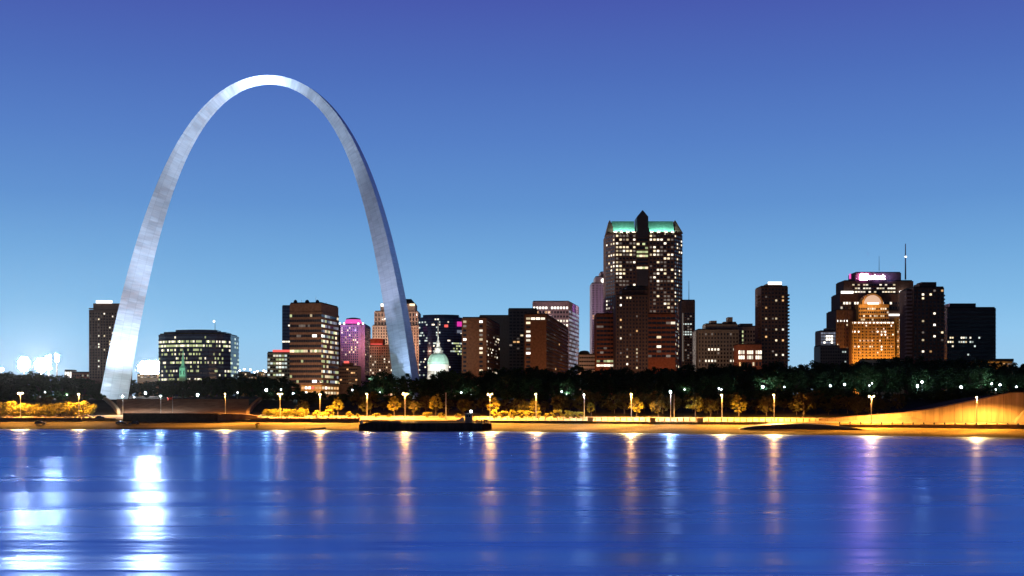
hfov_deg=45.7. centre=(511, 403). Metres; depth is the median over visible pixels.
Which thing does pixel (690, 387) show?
park tree
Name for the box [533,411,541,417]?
riverside shrub
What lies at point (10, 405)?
clipped tree
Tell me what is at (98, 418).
river wall
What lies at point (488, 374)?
park tree
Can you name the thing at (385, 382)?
park tree
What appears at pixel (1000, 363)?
park tree
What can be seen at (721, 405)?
slope tree
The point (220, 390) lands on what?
park tree
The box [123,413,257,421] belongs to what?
terrace wall
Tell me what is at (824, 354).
dark lowrise
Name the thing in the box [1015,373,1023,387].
park tree
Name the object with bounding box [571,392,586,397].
park shrub
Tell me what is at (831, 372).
park tree
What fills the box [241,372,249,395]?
shed
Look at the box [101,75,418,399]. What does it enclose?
steel arch
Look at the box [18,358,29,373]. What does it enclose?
stadium floodlight
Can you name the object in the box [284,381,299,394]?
park tree
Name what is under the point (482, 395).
park shrub
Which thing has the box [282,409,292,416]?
riverside shrub
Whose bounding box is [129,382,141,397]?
park tree
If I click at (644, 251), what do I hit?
green roofed tower
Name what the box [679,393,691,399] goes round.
park shrub
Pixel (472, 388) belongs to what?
park tree
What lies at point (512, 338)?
building
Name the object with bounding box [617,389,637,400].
park shrub
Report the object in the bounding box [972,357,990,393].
park tree
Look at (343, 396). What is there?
park shrub
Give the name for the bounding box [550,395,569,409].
riverside tree
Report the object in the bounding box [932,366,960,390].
park tree
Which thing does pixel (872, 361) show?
terraced lowrise
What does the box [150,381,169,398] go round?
park tree
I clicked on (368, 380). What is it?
park tree
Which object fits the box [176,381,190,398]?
park tree
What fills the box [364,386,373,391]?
park tree
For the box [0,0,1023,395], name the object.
sky
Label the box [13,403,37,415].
clipped tree
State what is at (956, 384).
park tree
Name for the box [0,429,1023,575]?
river water
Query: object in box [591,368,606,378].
park tree
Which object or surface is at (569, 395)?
park shrub
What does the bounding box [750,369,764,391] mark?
park tree
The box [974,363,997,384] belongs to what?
park tree
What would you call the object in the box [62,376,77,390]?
park tree
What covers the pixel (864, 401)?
slope tree
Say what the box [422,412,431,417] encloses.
riverside shrub
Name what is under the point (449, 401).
slope tree
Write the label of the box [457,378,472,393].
park tree
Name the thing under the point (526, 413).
riverside shrub
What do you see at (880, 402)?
slope tree
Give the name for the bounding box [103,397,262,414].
grand stairs
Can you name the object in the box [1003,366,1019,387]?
park tree
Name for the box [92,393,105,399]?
park shrub
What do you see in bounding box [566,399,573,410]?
slope tree
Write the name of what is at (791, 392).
park shrub
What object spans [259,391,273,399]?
park shrub
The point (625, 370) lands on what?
park tree
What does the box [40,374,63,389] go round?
park tree
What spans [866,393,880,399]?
park shrub
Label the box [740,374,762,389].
park tree
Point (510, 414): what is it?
riverside shrub
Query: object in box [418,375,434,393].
park tree
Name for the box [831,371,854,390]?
park tree
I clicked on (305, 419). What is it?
river wall
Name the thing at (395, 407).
riverside tree
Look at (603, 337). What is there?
red office
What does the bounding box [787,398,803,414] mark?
slope tree
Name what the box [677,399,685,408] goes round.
slope tree
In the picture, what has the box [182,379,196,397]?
park tree
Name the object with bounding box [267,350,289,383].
concrete office
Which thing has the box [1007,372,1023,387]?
park tree
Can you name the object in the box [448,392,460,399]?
park shrub
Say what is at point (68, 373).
bright pavilion
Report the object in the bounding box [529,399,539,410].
riverside tree
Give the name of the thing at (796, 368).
park tree
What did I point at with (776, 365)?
park tree
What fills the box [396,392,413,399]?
park shrub
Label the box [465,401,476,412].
slope tree
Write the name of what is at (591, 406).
riverside tree
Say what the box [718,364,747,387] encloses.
park tree
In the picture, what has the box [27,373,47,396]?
park tree
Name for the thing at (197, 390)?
park tree
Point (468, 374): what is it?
park tree
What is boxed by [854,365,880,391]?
park tree
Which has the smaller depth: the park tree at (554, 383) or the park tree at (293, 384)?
the park tree at (554, 383)
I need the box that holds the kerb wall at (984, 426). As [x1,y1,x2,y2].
[839,424,1023,428]
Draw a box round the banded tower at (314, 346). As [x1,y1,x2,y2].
[290,300,338,396]
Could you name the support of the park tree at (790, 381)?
on the ground
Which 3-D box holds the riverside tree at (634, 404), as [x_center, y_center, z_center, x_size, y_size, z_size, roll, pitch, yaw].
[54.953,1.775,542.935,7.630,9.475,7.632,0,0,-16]
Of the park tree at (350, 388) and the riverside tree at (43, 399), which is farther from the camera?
the park tree at (350, 388)
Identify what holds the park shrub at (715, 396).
on the ground
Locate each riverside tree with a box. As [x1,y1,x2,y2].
[36,393,52,407]
[63,395,81,410]
[295,400,309,409]
[332,397,344,415]
[358,401,372,414]
[387,396,400,415]
[408,400,420,414]
[429,394,442,415]
[456,398,471,413]
[485,397,500,415]
[518,401,528,415]
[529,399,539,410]
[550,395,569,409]
[587,402,594,415]
[604,394,622,413]
[628,397,644,416]
[650,399,667,416]
[685,396,703,416]
[701,399,718,415]
[730,395,747,416]
[757,396,776,415]
[791,392,815,415]
[851,401,865,414]
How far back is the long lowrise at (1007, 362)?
960.00 m
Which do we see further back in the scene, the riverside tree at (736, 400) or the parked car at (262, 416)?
the parked car at (262, 416)
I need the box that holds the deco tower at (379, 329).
[372,299,420,373]
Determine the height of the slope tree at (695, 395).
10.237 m
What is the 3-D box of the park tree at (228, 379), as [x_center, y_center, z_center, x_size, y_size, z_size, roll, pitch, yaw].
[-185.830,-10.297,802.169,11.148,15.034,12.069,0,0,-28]
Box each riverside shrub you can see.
[262,409,272,415]
[268,409,277,416]
[275,408,284,416]
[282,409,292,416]
[290,409,298,416]
[296,408,309,416]
[321,409,334,416]
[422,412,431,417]
[490,409,499,417]
[499,411,507,417]
[505,410,516,417]
[516,410,524,417]
[523,410,533,417]
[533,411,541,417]
[550,410,563,417]
[560,410,569,417]
[568,411,578,417]
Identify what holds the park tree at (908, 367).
on the ground
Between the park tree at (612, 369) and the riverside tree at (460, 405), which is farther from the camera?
the park tree at (612, 369)
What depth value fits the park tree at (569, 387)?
696.71 m
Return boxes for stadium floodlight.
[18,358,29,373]
[35,359,46,395]
[46,355,51,375]
[55,354,58,375]
[138,361,158,373]
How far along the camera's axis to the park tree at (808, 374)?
718.43 m
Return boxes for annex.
[578,351,594,379]
[734,343,761,370]
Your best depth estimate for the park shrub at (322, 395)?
669.76 m
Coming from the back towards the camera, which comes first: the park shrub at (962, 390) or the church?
the church
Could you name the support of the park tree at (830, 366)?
on the ground
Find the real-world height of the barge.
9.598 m
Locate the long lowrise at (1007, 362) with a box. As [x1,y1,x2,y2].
[966,359,1013,393]
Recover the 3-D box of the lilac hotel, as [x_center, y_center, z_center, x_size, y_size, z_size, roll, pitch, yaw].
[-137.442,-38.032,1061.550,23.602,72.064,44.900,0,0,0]
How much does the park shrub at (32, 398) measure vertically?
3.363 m
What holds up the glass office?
on the ground
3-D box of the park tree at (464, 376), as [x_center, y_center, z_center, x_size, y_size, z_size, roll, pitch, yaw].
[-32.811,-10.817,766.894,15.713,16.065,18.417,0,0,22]
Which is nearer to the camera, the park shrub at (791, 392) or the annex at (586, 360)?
the park shrub at (791, 392)
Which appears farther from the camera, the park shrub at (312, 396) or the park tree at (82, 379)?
the park tree at (82, 379)
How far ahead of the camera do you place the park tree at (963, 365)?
754.74 m
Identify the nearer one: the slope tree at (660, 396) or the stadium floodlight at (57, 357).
the slope tree at (660, 396)
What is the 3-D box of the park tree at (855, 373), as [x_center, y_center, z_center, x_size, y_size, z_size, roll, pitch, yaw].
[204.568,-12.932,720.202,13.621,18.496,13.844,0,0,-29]
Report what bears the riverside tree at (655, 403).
on the ground
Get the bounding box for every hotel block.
[462,317,499,393]
[525,313,567,395]
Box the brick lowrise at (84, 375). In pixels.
[72,372,88,395]
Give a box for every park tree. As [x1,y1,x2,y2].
[0,372,15,391]
[1,374,20,391]
[18,374,36,394]
[25,371,41,388]
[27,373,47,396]
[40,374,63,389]
[42,379,61,394]
[52,379,70,391]
[55,374,72,383]
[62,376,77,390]
[66,382,82,393]
[71,380,92,394]
[75,377,91,393]
[88,380,101,395]
[128,380,140,398]
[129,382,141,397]
[139,381,153,395]
[139,383,152,397]
[150,380,164,397]
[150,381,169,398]
[161,383,179,397]
[164,379,181,390]
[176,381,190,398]
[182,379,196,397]
[189,378,207,397]
[189,383,202,397]
[199,376,216,397]
[202,378,217,397]
[212,380,229,397]
[213,376,225,397]
[222,377,234,397]
[225,378,245,398]
[232,372,244,397]
[240,373,257,397]
[243,378,258,397]
[252,376,274,394]
[261,377,277,392]
[270,380,288,396]
[275,376,289,392]
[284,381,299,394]
[346,384,360,394]
[360,374,377,389]
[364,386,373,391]
[368,370,393,397]
[377,374,399,394]
[390,375,406,394]
[395,373,421,395]
[408,378,427,396]
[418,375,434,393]
[424,377,442,393]
[432,369,455,392]
[439,371,464,395]
[452,374,473,390]
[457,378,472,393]
[460,370,476,378]
[462,384,479,394]
[478,369,498,394]
[487,374,503,392]
[492,367,509,375]
[526,366,544,377]
[548,378,564,394]
[555,371,575,391]
[559,379,575,395]
[566,363,586,385]
[570,378,585,394]
[572,374,588,391]
[585,370,601,391]
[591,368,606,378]
[604,367,616,375]
[613,366,635,378]
[643,366,662,381]
[674,377,692,392]
[676,366,691,392]
[677,364,695,391]
[684,374,704,393]
[691,367,713,386]
[704,363,718,373]
[704,376,719,390]
[716,365,735,391]
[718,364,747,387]
[718,374,738,391]
[727,374,746,390]
[730,362,748,376]
[740,362,758,381]
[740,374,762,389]
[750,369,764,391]
[752,370,775,391]
[761,370,789,390]
[766,360,788,380]
[778,374,795,390]
[783,369,807,390]
[787,366,802,384]
[797,370,819,389]
[803,360,821,388]
[809,362,827,387]
[809,371,831,389]
[818,362,842,384]
[826,368,843,387]
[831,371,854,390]
[837,362,855,391]
[846,366,865,392]
[848,365,869,393]
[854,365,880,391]
[859,362,873,392]
[866,365,889,393]
[873,367,898,392]
[876,357,902,393]
[879,360,893,392]
[882,366,909,393]
[887,360,912,394]
[895,364,918,394]
[904,364,925,391]
[905,369,934,393]
[910,356,929,389]
[915,360,934,380]
[919,369,942,391]
[926,363,944,390]
[930,358,944,390]
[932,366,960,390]
[941,359,961,389]
[945,362,971,391]
[948,368,968,388]
[951,357,971,392]
[957,368,980,390]
[960,362,981,387]
[969,365,993,388]
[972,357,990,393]
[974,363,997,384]
[979,368,1002,391]
[984,363,997,391]
[991,361,1008,391]
[991,374,1010,392]
[999,362,1023,391]
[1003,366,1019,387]
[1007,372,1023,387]
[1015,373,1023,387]
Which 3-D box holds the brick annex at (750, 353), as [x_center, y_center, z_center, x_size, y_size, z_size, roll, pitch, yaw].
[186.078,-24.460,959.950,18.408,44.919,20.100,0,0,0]
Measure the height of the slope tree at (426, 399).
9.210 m
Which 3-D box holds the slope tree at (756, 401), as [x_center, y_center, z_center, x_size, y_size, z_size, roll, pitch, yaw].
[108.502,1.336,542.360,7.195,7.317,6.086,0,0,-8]
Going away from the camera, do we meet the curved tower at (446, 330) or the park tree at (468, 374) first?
the park tree at (468, 374)
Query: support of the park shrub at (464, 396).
on the ground
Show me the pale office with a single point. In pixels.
(825, 336)
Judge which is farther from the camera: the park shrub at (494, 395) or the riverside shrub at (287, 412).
the park shrub at (494, 395)
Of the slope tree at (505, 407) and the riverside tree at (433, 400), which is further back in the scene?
the slope tree at (505, 407)
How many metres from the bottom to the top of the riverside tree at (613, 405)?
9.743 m
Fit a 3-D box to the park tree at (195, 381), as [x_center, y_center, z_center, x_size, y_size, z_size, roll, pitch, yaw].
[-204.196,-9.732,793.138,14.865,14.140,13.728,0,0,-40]
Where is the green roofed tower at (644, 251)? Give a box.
[603,210,682,313]
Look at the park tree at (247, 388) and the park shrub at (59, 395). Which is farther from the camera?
the park tree at (247, 388)
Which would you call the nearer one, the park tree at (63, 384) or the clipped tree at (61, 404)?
the clipped tree at (61, 404)
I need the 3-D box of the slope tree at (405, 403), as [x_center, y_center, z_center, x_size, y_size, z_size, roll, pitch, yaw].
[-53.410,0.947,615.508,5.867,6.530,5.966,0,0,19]
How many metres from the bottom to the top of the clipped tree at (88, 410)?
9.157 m
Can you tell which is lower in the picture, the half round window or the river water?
the river water
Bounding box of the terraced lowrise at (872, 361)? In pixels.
[858,359,903,393]
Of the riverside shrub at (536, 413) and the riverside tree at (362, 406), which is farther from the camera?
the riverside tree at (362, 406)
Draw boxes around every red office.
[594,313,612,370]
[648,313,678,370]
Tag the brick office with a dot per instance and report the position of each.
(379, 357)
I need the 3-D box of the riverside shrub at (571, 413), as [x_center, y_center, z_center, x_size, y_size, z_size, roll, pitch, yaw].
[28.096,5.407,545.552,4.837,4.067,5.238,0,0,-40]
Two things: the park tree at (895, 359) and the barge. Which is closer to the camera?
the barge
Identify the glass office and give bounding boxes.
[158,320,238,395]
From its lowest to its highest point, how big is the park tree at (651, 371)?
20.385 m
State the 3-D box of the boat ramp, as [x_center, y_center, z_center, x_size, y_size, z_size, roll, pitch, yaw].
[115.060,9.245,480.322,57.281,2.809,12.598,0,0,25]
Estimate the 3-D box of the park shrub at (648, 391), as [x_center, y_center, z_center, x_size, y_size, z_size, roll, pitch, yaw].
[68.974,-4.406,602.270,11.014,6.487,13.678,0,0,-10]
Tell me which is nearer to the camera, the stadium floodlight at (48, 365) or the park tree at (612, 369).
the park tree at (612, 369)
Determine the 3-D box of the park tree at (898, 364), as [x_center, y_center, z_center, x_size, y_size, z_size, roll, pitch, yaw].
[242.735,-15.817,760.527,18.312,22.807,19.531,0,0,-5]
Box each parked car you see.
[34,421,46,424]
[128,421,139,424]
[258,415,269,417]
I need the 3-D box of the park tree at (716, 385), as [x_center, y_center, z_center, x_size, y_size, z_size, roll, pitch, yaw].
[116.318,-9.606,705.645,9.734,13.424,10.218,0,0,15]
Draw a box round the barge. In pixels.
[359,410,491,430]
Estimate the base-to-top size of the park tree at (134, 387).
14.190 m
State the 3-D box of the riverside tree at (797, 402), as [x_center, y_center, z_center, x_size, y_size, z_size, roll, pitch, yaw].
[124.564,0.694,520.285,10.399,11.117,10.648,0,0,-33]
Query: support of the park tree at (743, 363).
on the ground
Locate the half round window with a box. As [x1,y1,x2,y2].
[864,295,880,303]
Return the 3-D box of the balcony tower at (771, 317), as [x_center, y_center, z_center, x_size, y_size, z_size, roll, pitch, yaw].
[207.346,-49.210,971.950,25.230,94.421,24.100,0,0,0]
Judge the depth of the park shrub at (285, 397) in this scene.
670.65 m
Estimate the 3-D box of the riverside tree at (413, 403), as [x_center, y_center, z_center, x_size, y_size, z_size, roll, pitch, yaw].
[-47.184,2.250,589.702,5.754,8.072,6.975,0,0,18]
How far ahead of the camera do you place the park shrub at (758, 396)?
577.14 m
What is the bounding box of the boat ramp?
[739,423,871,430]
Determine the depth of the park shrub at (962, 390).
537.57 m
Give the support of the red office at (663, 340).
on the ground
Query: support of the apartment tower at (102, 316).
on the ground
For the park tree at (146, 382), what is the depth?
804.05 m
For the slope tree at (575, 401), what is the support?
on the ground
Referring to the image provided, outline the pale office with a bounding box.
[815,328,835,345]
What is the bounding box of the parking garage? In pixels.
[338,361,360,394]
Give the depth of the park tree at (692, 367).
796.94 m
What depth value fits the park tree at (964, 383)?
710.41 m
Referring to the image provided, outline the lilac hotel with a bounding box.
[338,318,370,386]
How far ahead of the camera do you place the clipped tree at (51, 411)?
613.67 m
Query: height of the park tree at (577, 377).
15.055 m
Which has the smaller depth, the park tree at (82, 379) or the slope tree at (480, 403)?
the slope tree at (480, 403)
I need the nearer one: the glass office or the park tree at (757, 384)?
the park tree at (757, 384)
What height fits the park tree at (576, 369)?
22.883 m
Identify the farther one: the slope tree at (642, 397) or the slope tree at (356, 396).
the slope tree at (356, 396)
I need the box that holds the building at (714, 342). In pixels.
[693,317,738,370]
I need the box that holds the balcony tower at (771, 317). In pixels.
[755,282,789,390]
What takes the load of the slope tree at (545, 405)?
on the ground
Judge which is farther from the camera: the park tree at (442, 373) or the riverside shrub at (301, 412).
the park tree at (442, 373)
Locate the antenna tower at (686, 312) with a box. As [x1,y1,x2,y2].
[677,300,694,375]
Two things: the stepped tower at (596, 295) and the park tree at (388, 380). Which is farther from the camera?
the stepped tower at (596, 295)
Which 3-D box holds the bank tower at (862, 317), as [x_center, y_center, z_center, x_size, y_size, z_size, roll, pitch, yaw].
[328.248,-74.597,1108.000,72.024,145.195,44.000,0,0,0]
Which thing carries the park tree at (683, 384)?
on the ground
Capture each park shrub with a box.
[0,391,10,399]
[3,392,19,400]
[11,390,32,399]
[26,396,36,400]
[51,391,73,399]
[82,395,90,399]
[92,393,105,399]
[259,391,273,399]
[273,393,283,399]
[281,394,292,400]
[289,391,309,400]
[304,392,319,399]
[313,391,327,399]
[328,395,339,399]
[336,394,347,399]
[370,391,382,398]
[382,395,391,400]
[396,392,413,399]
[414,394,421,399]
[421,390,442,399]
[434,392,448,399]
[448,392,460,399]
[457,393,470,399]
[466,391,479,399]
[477,393,491,399]
[486,393,497,399]
[524,390,547,400]
[551,393,564,400]
[565,393,573,398]
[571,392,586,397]
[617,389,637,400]
[641,388,663,398]
[668,390,680,396]
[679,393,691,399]
[710,391,730,399]
[755,391,770,399]
[761,389,787,400]
[785,388,807,398]
[797,390,816,396]
[847,392,859,398]
[856,391,871,397]
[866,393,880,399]
[947,387,965,398]
[982,392,994,395]
[1010,387,1023,391]
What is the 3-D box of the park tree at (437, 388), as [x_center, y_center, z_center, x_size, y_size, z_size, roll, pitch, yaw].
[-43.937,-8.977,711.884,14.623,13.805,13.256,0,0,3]
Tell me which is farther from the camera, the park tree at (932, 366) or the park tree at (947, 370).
the park tree at (932, 366)
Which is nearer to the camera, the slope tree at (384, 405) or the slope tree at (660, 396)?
the slope tree at (660, 396)
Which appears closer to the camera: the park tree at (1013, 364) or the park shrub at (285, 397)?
the park shrub at (285, 397)
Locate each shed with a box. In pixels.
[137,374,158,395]
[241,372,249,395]
[256,372,266,376]
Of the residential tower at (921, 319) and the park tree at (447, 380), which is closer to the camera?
the park tree at (447, 380)
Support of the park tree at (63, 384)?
on the ground
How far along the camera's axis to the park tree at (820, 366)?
753.88 m
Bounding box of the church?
[179,351,197,396]
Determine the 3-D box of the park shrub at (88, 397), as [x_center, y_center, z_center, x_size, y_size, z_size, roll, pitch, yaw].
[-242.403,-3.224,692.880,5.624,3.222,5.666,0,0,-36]
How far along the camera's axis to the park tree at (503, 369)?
802.10 m
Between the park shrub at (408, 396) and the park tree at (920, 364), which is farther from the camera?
the park tree at (920, 364)
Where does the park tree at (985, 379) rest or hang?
on the ground
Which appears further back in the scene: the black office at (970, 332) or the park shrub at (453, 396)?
the black office at (970, 332)
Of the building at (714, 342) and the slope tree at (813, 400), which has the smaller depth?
the slope tree at (813, 400)
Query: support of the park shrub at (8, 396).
on the ground
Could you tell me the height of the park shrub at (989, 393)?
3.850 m
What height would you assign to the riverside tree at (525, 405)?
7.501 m
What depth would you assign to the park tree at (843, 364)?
753.26 m
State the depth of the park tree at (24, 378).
746.12 m
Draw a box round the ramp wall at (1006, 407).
[819,392,1023,421]
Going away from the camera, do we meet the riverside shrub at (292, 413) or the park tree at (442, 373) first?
the riverside shrub at (292, 413)
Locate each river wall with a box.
[0,418,80,419]
[82,418,115,418]
[251,418,359,420]
[490,421,587,422]
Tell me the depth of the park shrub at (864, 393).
556.10 m
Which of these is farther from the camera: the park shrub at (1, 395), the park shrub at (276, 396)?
the park shrub at (1, 395)
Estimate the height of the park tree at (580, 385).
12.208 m
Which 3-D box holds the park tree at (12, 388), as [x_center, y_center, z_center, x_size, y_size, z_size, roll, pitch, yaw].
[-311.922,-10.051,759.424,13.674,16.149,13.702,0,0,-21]
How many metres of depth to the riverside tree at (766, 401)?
528.22 m
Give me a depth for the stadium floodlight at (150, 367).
1499.70 m
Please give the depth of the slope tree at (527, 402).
585.60 m
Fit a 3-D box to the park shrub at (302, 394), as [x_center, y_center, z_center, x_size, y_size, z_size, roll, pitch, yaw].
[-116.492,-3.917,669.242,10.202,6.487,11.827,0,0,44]
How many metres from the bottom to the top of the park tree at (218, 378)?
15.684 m
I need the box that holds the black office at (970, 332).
[944,303,995,392]
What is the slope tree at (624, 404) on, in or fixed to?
on the ground
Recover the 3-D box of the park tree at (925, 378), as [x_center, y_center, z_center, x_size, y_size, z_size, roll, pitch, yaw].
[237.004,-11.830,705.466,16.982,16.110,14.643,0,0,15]
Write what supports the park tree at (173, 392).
on the ground
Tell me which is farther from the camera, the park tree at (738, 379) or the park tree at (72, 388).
the park tree at (72, 388)
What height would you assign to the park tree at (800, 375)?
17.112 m
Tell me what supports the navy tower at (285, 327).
on the ground
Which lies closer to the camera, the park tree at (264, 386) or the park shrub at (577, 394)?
the park shrub at (577, 394)
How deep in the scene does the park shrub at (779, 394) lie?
573.96 m
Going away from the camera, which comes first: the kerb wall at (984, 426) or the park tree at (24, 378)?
the kerb wall at (984, 426)
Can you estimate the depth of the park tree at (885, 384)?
709.95 m
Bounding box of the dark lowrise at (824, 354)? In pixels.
[814,345,848,365]
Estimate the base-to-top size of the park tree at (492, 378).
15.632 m
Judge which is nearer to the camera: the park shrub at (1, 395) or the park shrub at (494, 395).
the park shrub at (494, 395)
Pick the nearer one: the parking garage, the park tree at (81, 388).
the park tree at (81, 388)
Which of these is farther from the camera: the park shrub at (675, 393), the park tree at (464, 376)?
the park tree at (464, 376)
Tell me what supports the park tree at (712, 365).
on the ground
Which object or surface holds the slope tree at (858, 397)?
on the ground
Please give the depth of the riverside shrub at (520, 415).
559.00 m
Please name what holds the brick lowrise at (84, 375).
on the ground
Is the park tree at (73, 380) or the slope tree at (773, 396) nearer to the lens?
the slope tree at (773, 396)
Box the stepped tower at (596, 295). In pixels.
[590,271,602,353]
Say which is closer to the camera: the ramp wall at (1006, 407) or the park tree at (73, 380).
the ramp wall at (1006, 407)
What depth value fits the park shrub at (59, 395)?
691.13 m
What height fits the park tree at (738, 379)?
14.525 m
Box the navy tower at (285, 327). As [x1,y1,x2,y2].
[282,305,289,349]
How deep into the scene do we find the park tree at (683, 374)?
773.40 m
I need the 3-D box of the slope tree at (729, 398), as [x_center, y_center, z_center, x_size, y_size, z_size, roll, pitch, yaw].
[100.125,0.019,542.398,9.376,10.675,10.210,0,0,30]
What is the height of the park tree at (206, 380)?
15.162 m
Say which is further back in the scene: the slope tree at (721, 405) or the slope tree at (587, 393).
the slope tree at (587, 393)
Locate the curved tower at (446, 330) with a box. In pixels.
[419,315,461,378]
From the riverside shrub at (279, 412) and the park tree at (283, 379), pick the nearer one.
the riverside shrub at (279, 412)
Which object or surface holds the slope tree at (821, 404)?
on the ground
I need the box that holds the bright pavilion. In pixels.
[65,370,76,378]
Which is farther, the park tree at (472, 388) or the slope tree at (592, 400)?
the park tree at (472, 388)
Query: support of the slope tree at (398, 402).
on the ground
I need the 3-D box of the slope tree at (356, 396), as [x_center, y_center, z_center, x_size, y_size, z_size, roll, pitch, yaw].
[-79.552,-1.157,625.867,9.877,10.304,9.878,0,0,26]
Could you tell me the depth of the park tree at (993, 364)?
807.60 m
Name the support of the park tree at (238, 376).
on the ground
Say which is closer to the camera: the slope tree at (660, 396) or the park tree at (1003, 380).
the slope tree at (660, 396)
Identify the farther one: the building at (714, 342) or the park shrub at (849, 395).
the building at (714, 342)
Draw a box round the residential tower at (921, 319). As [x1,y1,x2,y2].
[899,282,944,393]
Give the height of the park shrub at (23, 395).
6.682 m
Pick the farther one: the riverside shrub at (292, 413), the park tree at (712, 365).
the park tree at (712, 365)
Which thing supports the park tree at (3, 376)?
on the ground
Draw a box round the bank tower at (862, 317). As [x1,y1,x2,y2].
[826,244,912,391]
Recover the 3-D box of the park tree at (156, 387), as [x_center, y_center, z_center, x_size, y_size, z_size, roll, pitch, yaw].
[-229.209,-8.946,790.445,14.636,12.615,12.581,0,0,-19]
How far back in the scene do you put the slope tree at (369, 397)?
609.41 m
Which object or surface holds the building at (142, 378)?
on the ground
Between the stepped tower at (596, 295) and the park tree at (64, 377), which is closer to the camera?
the park tree at (64, 377)
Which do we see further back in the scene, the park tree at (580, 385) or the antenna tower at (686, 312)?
the antenna tower at (686, 312)
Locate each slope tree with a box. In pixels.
[347,391,364,409]
[361,391,381,412]
[380,401,386,410]
[390,396,402,410]
[401,399,409,408]
[418,395,431,411]
[442,399,454,411]
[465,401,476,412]
[476,398,487,410]
[499,400,511,410]
[510,399,521,412]
[519,399,530,409]
[540,401,548,412]
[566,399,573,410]
[572,398,586,411]
[578,390,599,411]
[587,392,604,411]
[614,393,633,413]
[636,392,650,411]
[646,390,664,412]
[652,394,669,413]
[663,394,681,413]
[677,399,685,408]
[683,391,700,411]
[710,399,723,413]
[717,393,731,410]
[727,392,747,413]
[747,398,760,410]
[766,395,778,407]
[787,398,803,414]
[792,394,815,414]
[805,391,826,413]
[845,394,866,409]
[859,397,879,414]
[869,395,886,413]
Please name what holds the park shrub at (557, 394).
on the ground
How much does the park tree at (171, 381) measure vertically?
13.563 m
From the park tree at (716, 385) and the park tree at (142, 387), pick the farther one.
the park tree at (142, 387)
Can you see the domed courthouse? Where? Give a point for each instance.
(437, 360)
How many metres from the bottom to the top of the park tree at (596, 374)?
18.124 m
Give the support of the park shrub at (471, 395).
on the ground
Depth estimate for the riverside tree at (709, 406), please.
532.65 m
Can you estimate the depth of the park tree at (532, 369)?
798.09 m
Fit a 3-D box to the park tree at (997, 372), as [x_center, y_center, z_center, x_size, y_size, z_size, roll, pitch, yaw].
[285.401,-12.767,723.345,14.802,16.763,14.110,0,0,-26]
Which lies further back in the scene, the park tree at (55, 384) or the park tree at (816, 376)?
the park tree at (55, 384)
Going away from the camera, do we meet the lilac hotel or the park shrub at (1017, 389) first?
the park shrub at (1017, 389)
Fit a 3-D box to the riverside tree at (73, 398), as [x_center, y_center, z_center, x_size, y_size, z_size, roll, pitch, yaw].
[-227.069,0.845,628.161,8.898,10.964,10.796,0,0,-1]
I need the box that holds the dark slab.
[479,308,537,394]
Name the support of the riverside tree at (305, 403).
on the ground
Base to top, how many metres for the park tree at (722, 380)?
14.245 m
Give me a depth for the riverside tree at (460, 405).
589.86 m
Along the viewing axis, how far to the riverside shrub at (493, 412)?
563.16 m
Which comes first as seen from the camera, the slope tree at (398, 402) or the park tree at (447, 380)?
the slope tree at (398, 402)
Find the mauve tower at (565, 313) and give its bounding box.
[532,301,578,375]
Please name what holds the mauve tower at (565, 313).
on the ground
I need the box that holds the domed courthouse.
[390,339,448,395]
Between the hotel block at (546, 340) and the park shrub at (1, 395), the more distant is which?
the hotel block at (546, 340)
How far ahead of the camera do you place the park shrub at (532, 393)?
626.98 m
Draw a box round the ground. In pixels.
[0,394,1023,437]
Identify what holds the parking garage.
on the ground
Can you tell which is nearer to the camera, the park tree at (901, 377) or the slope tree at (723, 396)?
the slope tree at (723, 396)
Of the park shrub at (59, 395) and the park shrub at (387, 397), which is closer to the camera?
the park shrub at (387, 397)
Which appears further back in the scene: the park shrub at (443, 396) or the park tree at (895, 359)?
the park tree at (895, 359)
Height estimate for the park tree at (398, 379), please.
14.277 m
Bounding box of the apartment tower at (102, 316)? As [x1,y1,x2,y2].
[89,300,131,395]
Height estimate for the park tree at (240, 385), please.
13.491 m
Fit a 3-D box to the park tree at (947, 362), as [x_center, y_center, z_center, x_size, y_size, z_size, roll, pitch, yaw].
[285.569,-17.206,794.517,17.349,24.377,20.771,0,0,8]
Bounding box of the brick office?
[369,339,391,395]
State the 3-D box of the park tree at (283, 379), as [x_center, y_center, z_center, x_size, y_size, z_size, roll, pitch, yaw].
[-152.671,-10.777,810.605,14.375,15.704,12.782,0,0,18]
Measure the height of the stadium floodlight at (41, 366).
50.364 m
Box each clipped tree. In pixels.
[0,402,15,415]
[1,400,26,415]
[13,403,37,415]
[28,403,49,416]
[38,403,57,415]
[47,402,71,415]
[61,401,84,415]
[67,400,96,415]
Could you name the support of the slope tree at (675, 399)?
on the ground
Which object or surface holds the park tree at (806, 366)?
on the ground
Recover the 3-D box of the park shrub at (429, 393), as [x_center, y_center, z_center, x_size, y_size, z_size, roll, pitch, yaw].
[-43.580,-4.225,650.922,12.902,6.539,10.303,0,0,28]
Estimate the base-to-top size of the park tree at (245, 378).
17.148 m
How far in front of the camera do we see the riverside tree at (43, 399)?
641.69 m
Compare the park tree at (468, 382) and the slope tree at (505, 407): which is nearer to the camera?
the slope tree at (505, 407)
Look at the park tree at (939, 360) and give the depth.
805.19 m
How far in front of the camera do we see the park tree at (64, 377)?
793.77 m

